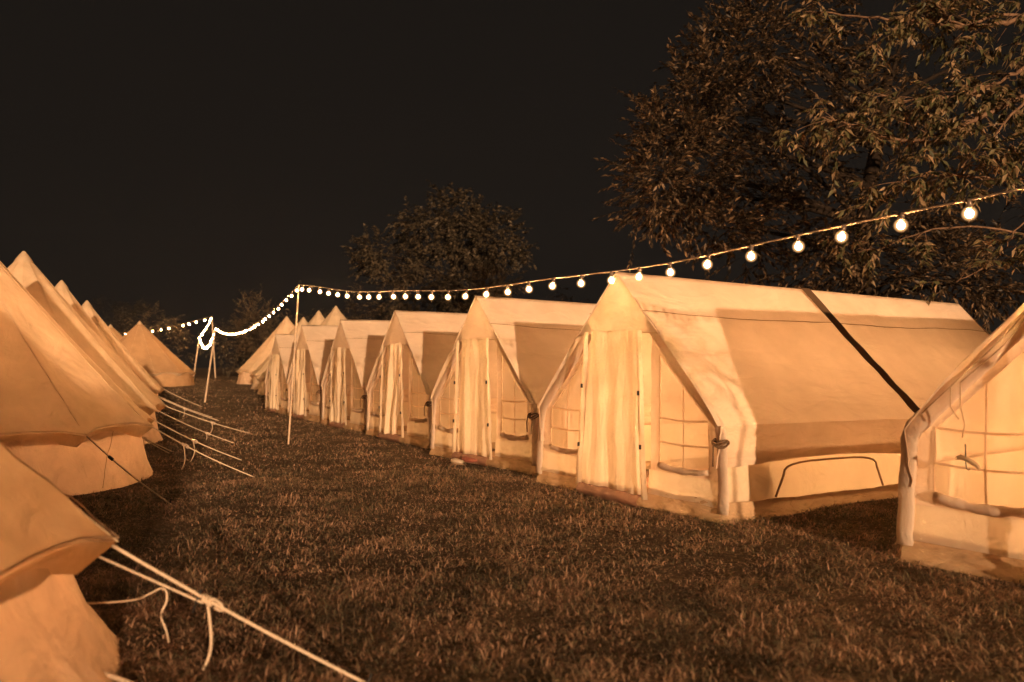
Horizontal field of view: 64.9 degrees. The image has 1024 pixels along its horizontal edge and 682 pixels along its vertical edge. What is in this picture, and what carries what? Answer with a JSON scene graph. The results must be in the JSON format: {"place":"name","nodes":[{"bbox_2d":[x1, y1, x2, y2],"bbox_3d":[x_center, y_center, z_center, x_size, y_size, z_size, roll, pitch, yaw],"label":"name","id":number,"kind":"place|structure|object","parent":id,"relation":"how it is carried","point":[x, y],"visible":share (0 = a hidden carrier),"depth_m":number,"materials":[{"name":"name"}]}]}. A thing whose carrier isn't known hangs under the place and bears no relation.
{"place":"outdoors","nodes":[
{"label":"outdoors","id":0,"kind":"place"},
{"bbox_2d":[0,0,1023,367],"label":"sky","id":1,"kind":"structure","parent":0,"point":[185,156],"materials":[{"name":"black"}]},
{"bbox_2d":[69,368,1023,681],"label":"ground","id":2,"kind":"structure","parent":0,"point":[217,384],"depth_m":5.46,"materials":[{"name":"plant"}]},
{"bbox_2d":[108,324,122,339],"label":"bell tent","id":3,"kind":"object","parent":2,"relation":"on","point":[118,335],"visible":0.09,"depth_m":42.41,"materials":[{"name":"beige fabric"}]},
{"bbox_2d":[0,261,253,504],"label":"bell tent","id":4,"kind":"object","parent":2,"relation":"on","point":[75,418],"visible":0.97,"depth_m":8.46,"materials":[{"name":"fabric"}]},
{"bbox_2d":[7,251,247,452],"bbox_3d":[-7.621,0.122,13.401,5.788,3.305,5.302,0,-2,13],"label":"bell tent","id":5,"kind":"object","parent":2,"relation":"on","point":[29,276],"visible":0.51,"depth_m":13.51,"materials":[{"name":"fabric"}]},
{"bbox_2d":[90,294,171,342],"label":"shrub","id":6,"kind":"object","parent":2,"relation":"on","point":[120,326],"visible":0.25,"depth_m":53.65,"materials":[{"name":"green plant"}]},
{"bbox_2d":[55,280,218,420],"bbox_3d":[-9.680,0.282,18.637,5.555,3.293,4.195,1,-2,-40],"label":"bell tent","id":7,"kind":"object","parent":2,"relation":"on","point":[61,287],"visible":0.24,"depth_m":18.25,"materials":[{"name":"fabric"}]},
{"bbox_2d":[82,300,198,405],"bbox_3d":[-11.893,0.449,22.951,4.288,3.190,4.428,0,-2,12],"label":"bell tent","id":8,"kind":"object","parent":2,"relation":"on","point":[144,375],"visible":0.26,"depth_m":22.76,"materials":[{"name":"fabric"}]},
{"bbox_2d":[120,321,195,386],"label":"bell tent","id":9,"kind":"object","parent":2,"relation":"on","point":[161,364],"visible":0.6,"depth_m":39.07,"materials":[{"name":"beige fabric"}]},
{"bbox_2d":[120,301,195,363],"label":"shrub","id":10,"kind":"object","parent":2,"relation":"on","point":[173,327],"visible":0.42,"depth_m":50.73,"materials":[{"name":"green plant"}]},
{"bbox_2d":[0,441,372,681],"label":"bell tent","id":11,"kind":"object","parent":2,"relation":"on","point":[53,540],"visible":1,"depth_m":3.06,"materials":[{"name":"fabric"}]},
{"bbox_2d":[193,335,199,378],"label":"light pole","id":12,"kind":"object","parent":2,"relation":"on","point":[196,356],"visible":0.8,"depth_m":44.52,"materials":[{"name":"brown wood"}]},
{"bbox_2d":[204,325,216,401],"bbox_3d":[-10.343,0.823,27.638,0.391,2.757,0.061,1,-2,-18],"label":"light pole","id":13,"kind":"object","parent":2,"relation":"on","point":[210,364],"visible":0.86,"depth_m":27.62,"materials":[{"name":"brown wood"}]},
{"bbox_2d":[199,333,213,348],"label":"string lights","id":14,"kind":"object","parent":13,"relation":"hanging from","point":[207,345],"visible":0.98,"depth_m":34.23},
{"bbox_2d":[211,315,215,377],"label":"light pole","id":15,"kind":"object","parent":2,"relation":"on","point":[213,350],"visible":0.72,"depth_m":49.51,"materials":[{"name":"brown wood"}]},
{"bbox_2d":[190,313,275,376],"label":"shrub","id":16,"kind":"object","parent":2,"relation":"on","point":[224,347],"visible":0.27,"depth_m":52.52,"materials":[{"name":"green plant"}]},
{"bbox_2d":[228,284,280,363],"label":"shrub","id":17,"kind":"object","parent":2,"relation":"on","point":[250,346],"visible":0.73,"depth_m":46.21,"materials":[{"name":"green plant"}]},
{"bbox_2d":[236,316,294,383],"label":"bell tent","id":18,"kind":"object","parent":2,"relation":"on","point":[260,355],"visible":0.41,"depth_m":41.21,"materials":[{"name":"fabric"}]},
{"bbox_2d":[249,317,307,388],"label":"bell tent","id":19,"kind":"object","parent":2,"relation":"on","point":[259,370],"visible":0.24,"depth_m":37.00,"materials":[{"name":"fabric"}]},
{"bbox_2d":[264,334,298,414],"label":"ridge tent","id":20,"kind":"object","parent":2,"relation":"on","point":[277,374],"visible":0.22,"depth_m":22.36,"materials":[{"name":"fabric"}]},
{"bbox_2d":[281,371,287,400],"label":"window","id":21,"kind":"structure","parent":20,"relation":"in","point":[284,385],"depth_m":21.96,"materials":[{"name":"fabric"}]},
{"bbox_2d":[256,310,324,394],"bbox_3d":[-8.051,0.460,33.501,4.988,3.467,4.989,1,-2,-27],"label":"bell tent","id":22,"kind":"object","parent":2,"relation":"on","point":[318,318],"visible":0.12,"depth_m":32.66,"materials":[{"name":"fabric"}]},
{"bbox_2d":[252,307,333,342],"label":"shrub","id":23,"kind":"object","parent":2,"relation":"on","point":[306,318],"visible":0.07,"depth_m":49.91,"materials":[{"name":"green plant"}]},
{"bbox_2d":[287,281,300,443],"bbox_3d":[-3.563,0.392,13.194,0.205,2.788,0.030,0,-2,0],"label":"light pole","id":24,"kind":"object","parent":2,"relation":"on","point":[293,366],"visible":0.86,"depth_m":13.18,"materials":[{"name":"brown wood"}]},
{"bbox_2d":[216,286,297,334],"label":"string lights","id":25,"kind":"object","parent":24,"relation":"hanging from","point":[278,308],"visible":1,"depth_m":17.13},
{"bbox_2d":[299,187,1023,299],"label":"string lights","id":26,"kind":"object","parent":24,"relation":"hanging from","point":[969,212],"visible":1,"depth_m":6.04},
{"bbox_2d":[287,325,337,422],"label":"ridge tent","id":27,"kind":"object","parent":2,"relation":"on","point":[314,344],"visible":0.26,"depth_m":19.48,"materials":[{"name":"fabric"}]},
{"bbox_2d":[292,373,295,401],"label":"window","id":28,"kind":"structure","parent":27,"relation":"in","point":[295,373],"depth_m":20.45,"materials":[{"name":"fabric"}]},
{"bbox_2d":[310,364,319,404],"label":"window","id":29,"kind":"structure","parent":27,"relation":"in","point":[315,387],"depth_m":18.99,"materials":[{"name":"fabric"}]},
{"bbox_2d":[320,306,345,325],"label":"bell tent","id":30,"kind":"object","parent":2,"relation":"on","point":[334,316],"visible":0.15,"depth_m":28.75,"materials":[{"name":"fabric"}]},
{"bbox_2d":[309,289,390,319],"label":"shrub","id":31,"kind":"object","parent":2,"relation":"on","point":[382,315],"visible":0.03,"depth_m":46.75,"materials":[{"name":"green plant"}]},
{"bbox_2d":[321,319,390,431],"bbox_3d":[-1.002,0.707,18.247,6.178,2.306,2.954,0,-2,-30],"label":"ridge tent","id":32,"kind":"object","parent":2,"relation":"on","point":[354,351],"visible":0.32,"depth_m":16.70,"materials":[{"name":"fabric"}]},
{"bbox_2d":[325,364,334,408],"bbox_3d":[-3.950,0.913,17.533,0.077,1.122,0.650,0,-2,-30],"label":"window","id":33,"kind":"structure","parent":32,"relation":"in","point":[327,405],"depth_m":17.54,"materials":[{"name":"fabric"}]},
{"bbox_2d":[351,359,363,412],"bbox_3d":[-3.069,0.863,16.019,0.076,1.121,0.650,0,-2,-30],"label":"window","id":34,"kind":"structure","parent":32,"relation":"in","point":[358,392],"depth_m":16.14,"materials":[{"name":"fabric"}]},
{"bbox_2d":[340,281,384,319],"bbox_3d":[-5.802,-0.100,30.907,2.766,4.463,2.622,0,-2,0],"label":"shrub","id":35,"kind":"object","parent":2,"relation":"on","point":[363,315],"visible":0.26,"depth_m":30.79,"materials":[{"name":"green plant"}]},
{"bbox_2d":[366,310,467,447],"bbox_3d":[0.518,0.670,15.441,6.192,2.305,2.953,1,-2,-31],"label":"ridge tent","id":36,"kind":"object","parent":2,"relation":"on","point":[415,349],"visible":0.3,"depth_m":13.86,"materials":[{"name":"fabric"}]},
{"bbox_2d":[371,361,385,416],"bbox_3d":[-2.434,0.832,14.679,0.078,1.119,0.650,1,-2,-31],"label":"window","id":37,"kind":"structure","parent":36,"relation":"in","point":[376,413],"depth_m":14.77,"materials":[{"name":"fabric"}]},
{"bbox_2d":[409,357,426,422],"bbox_3d":[-1.521,0.778,13.196,0.077,1.118,0.650,1,-2,-31],"label":"window","id":38,"kind":"structure","parent":36,"relation":"in","point":[419,395],"depth_m":13.29,"materials":[{"name":"fabric"}]},
{"bbox_2d":[341,179,538,319],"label":"spreading tree","id":39,"kind":"object","parent":2,"relation":"on","point":[463,257],"visible":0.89,"depth_m":41.58,"materials":[{"name":"green plant"}]},
{"bbox_2d":[451,458,464,464],"bbox_3d":[-0.701,1.551,10.383,0.092,0.070,0.290,1,-2,-38],"label":"shoe","id":40,"kind":"object","parent":2,"relation":"on","point":[457,461],"visible":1,"depth_m":10.34,"materials":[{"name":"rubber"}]},
{"bbox_2d":[462,457,476,462],"bbox_3d":[-0.546,1.559,10.550,0.290,0.070,0.092,-2,-2,41],"label":"shoe","id":41,"kind":"object","parent":2,"relation":"on","point":[468,460],"visible":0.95,"depth_m":10.52,"materials":[{"name":"red leather"}]},
{"bbox_2d":[449,244,516,312],"bbox_3d":[-0.787,-0.624,27.568,2.792,5.380,2.708,0,-2,0],"label":"shrub","id":42,"kind":"object","parent":2,"relation":"on","point":[483,283],"visible":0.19,"depth_m":27.79,"materials":[{"name":"green plant"}]},
{"bbox_2d":[429,296,595,474],"bbox_3d":[2.033,0.609,12.348,6.177,2.290,2.946,2,-3,-32],"label":"ridge tent","id":43,"kind":"object","parent":2,"relation":"on","point":[503,361],"visible":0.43,"depth_m":10.72,"materials":[{"name":"fabric"}]},
{"bbox_2d":[437,358,460,432],"bbox_3d":[-0.897,0.758,11.545,0.081,1.117,0.650,2,-3,-32],"label":"window","id":44,"kind":"structure","parent":43,"relation":"in","point":[447,399],"depth_m":11.58,"materials":[{"name":"fabric"}]},
{"bbox_2d":[500,355,528,440],"bbox_3d":[0.028,0.686,10.062,0.079,1.114,0.650,2,-3,-32],"label":"window","id":45,"kind":"structure","parent":43,"relation":"in","point":[515,405],"depth_m":10.14,"materials":[{"name":"fabric"}]},
{"bbox_2d":[546,285,590,302],"bbox_3d":[1.846,0.163,22.511,2.207,3.701,1.896,-1,-2,25],"label":"shrub","id":46,"kind":"object","parent":2,"relation":"on","point":[566,299],"visible":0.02,"depth_m":22.65,"materials":[{"name":"green plant"}]},
{"bbox_2d":[536,272,989,523],"bbox_3d":[3.526,0.531,9.426,6.186,2.277,2.953,2,-2,-32],"label":"ridge tent","id":47,"kind":"object","parent":2,"relation":"on","point":[717,401],"visible":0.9,"depth_m":7.80,"materials":[{"name":"fabric"}]},
{"bbox_2d":[549,362,585,454],"bbox_3d":[0.597,0.657,8.631,0.074,1.102,0.650,2,-2,-32],"label":"window","id":48,"kind":"structure","parent":47,"relation":"in","point":[565,413],"depth_m":8.64,"materials":[{"name":"fabric"}]},
{"bbox_2d":[657,354,709,477],"bbox_3d":[1.519,0.629,7.139,0.073,1.099,0.650,2,-2,-32],"label":"window","id":49,"kind":"structure","parent":47,"relation":"in","point":[684,431],"depth_m":7.21,"materials":[{"name":"fabric"}]},
{"bbox_2d":[589,0,1023,334],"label":"broadleaf tree","id":50,"kind":"object","parent":2,"relation":"on","point":[694,207],"visible":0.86,"depth_m":14.68,"materials":[{"name":"green plant"}]},
{"bbox_2d":[772,0,1023,305],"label":"overhanging tree","id":51,"kind":"object","parent":2,"relation":"on","point":[901,31],"visible":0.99,"depth_m":11.21,"materials":[{"name":"green plant"}]},
{"bbox_2d":[895,304,1023,584],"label":"ridge tent","id":52,"kind":"object","parent":2,"relation":"on","point":[954,514],"visible":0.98,"depth_m":5.04,"materials":[{"name":"fabric"}]},
{"bbox_2d":[955,444,980,470],"bbox_3d":[2.794,0.713,4.943,0.039,0.163,0.146,1,-2,-37],"label":"rope","id":53,"kind":"object","parent":52,"relation":"hanging from","point":[968,460],"visible":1,"depth_m":4.93,"materials":[{"name":"beige fabric"}]},
{"bbox_2d":[933,352,1023,517],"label":"window","id":54,"kind":"structure","parent":52,"relation":"in","point":[993,437],"depth_m":4.98,"materials":[{"name":"fabric"}]}
]}

